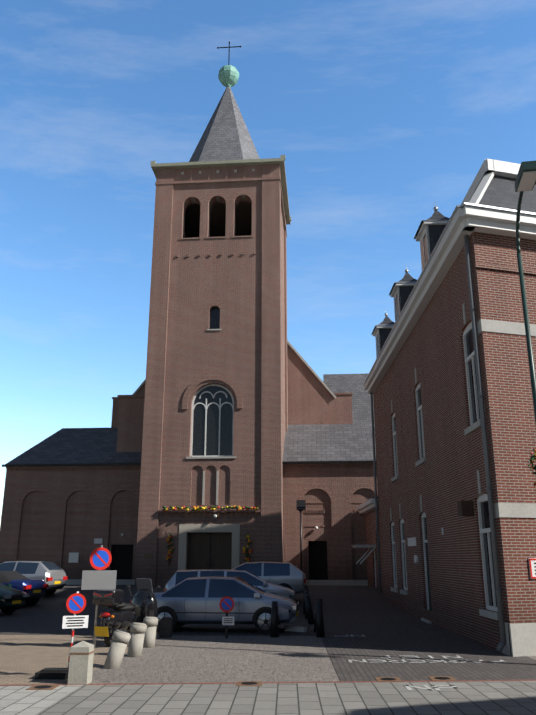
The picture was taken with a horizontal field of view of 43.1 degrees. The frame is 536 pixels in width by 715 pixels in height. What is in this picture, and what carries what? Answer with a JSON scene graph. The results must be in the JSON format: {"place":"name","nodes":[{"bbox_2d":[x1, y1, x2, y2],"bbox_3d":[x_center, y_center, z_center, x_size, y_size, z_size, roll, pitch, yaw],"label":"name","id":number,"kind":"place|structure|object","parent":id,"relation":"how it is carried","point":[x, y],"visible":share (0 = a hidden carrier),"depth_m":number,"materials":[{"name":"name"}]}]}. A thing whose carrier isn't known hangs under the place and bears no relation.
{"place":"outdoors","nodes":[
{"label":"outdoors","id":0,"kind":"place"},
{"bbox_2d":[0,585,535,714],"bbox_3d":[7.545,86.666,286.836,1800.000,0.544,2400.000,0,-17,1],"label":"ground","id":1,"kind":"structure","parent":0,"point":[194,669],"depth_m":12.25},
{"bbox_2d":[0,583,28,613],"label":"car","id":2,"kind":"object","parent":1,"relation":"on","point":[12,600],"visible":1,"depth_m":23.78,"materials":[{"name":"teal paint"}]},
{"bbox_2d":[0,571,47,604],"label":"car","id":3,"kind":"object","parent":1,"relation":"on","point":[35,589],"visible":0.58,"depth_m":26.44,"materials":[{"name":"blue paint"}]},
{"bbox_2d":[0,561,67,594],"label":"parked car","id":4,"kind":"object","parent":1,"relation":"on","point":[52,575],"visible":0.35,"depth_m":29.07,"materials":[{"name":"grey paint"}]},
{"bbox_2d":[92,578,159,646],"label":"motorcycles","id":5,"kind":"object","parent":1,"relation":"on","point":[122,616],"visible":0.9,"depth_m":15.54,"materials":[{"name":"black metal"}]},
{"bbox_2d":[34,545,233,678],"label":"traffic signs","id":6,"kind":"object","parent":1,"relation":"on","point":[99,578],"visible":0.98,"depth_m":15.24,"materials":[{"name":"red"}]},
{"bbox_2d":[0,463,377,585],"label":"walls","id":7,"kind":"structure","parent":1,"relation":"on","point":[68,520],"depth_m":37.42,"materials":[{"name":"brick"}]},
{"bbox_2d":[2,340,375,466],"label":"church roofs","id":8,"kind":"structure","parent":7,"relation":"on","point":[329,419],"depth_m":41.21,"materials":[{"name":"tile"}]},
{"bbox_2d":[68,586,324,684],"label":"bollards","id":9,"kind":"object","parent":1,"relation":"on","point":[139,637],"visible":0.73,"depth_m":13.79,"materials":[{"name":"concrete"}]},
{"bbox_2d":[135,155,290,586],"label":"tower","id":10,"kind":"structure","parent":1,"relation":"on","point":[215,424],"depth_m":36.58,"materials":[{"name":"brick"}]},
{"bbox_2d":[162,505,258,564],"bbox_3d":[-2.898,8.966,33.907,4.969,3.088,0.384,-1,-17,4],"label":"garland","id":11,"kind":"object","parent":10,"relation":"attached to","point":[198,508],"visible":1,"depth_m":34.09,"materials":[{"name":"multicoloured"}]},
{"bbox_2d":[189,41,259,161],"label":"spire","id":12,"kind":"structure","parent":10,"relation":"on","point":[226,135],"depth_m":43.06,"materials":[{"name":"stone"}]},
{"bbox_2d":[130,576,298,633],"bbox_3d":[-1.419,6.864,18.960,4.510,1.415,2.080,-2,-17,5],"label":"parked car","id":13,"kind":"object","parent":1,"relation":"on","point":[193,600],"visible":0.65,"depth_m":18.17,"materials":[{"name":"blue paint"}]},
{"bbox_2d":[164,569,294,600],"bbox_3d":[-1.329,8.252,24.023,4.520,1.430,2.080,0,-17,0],"label":"parked car","id":14,"kind":"object","parent":1,"relation":"on","point":[178,576],"visible":0.21,"depth_m":23.49,"materials":[{"name":"white paint"}]},
{"bbox_2d":[25,676,456,689],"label":"drain covers","id":15,"kind":"object","parent":1,"relation":"on","point":[259,683],"visible":0.98,"depth_m":10.89,"materials":[{"name":"metal"}]},
{"bbox_2d":[233,562,305,593],"bbox_3d":[-0.575,9.146,27.806,4.240,1.500,2.140,0,-17,1],"label":"car","id":16,"kind":"object","parent":1,"relation":"on","point":[289,575],"visible":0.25,"depth_m":27.09,"materials":[{"name":"grey paint"}]},
{"bbox_2d":[296,161,535,570],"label":"lamps","id":17,"kind":"object","parent":1,"relation":"on","point":[525,178],"visible":0.94,"depth_m":14.23,"materials":[{"name":"black metal"}]},
{"bbox_2d":[528,449,535,485],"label":"flower basket","id":18,"kind":"object","parent":17,"relation":"hanging from","point":[533,458],"visible":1,"depth_m":13.24,"materials":[{"name":"green plant"}]},
{"bbox_2d":[334,635,507,689],"bbox_3d":[3.070,6.086,13.874,3.012,0.002,7.748,0,-17,1],"label":"road paint","id":19,"kind":"object","parent":1,"relation":"on","point":[427,686],"visible":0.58,"depth_m":13.01,"materials":[{"name":"white paint"}]},
{"bbox_2d":[351,159,535,656],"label":"building","id":20,"kind":"structure","parent":1,"relation":"on","point":[449,511],"depth_m":17.54,"materials":[{"name":"brick"}]},
{"bbox_2d":[0,0,535,522],"label":"sky","id":21,"kind":"structure","parent":0,"point":[379,113],"materials":[{"name":"blue"}]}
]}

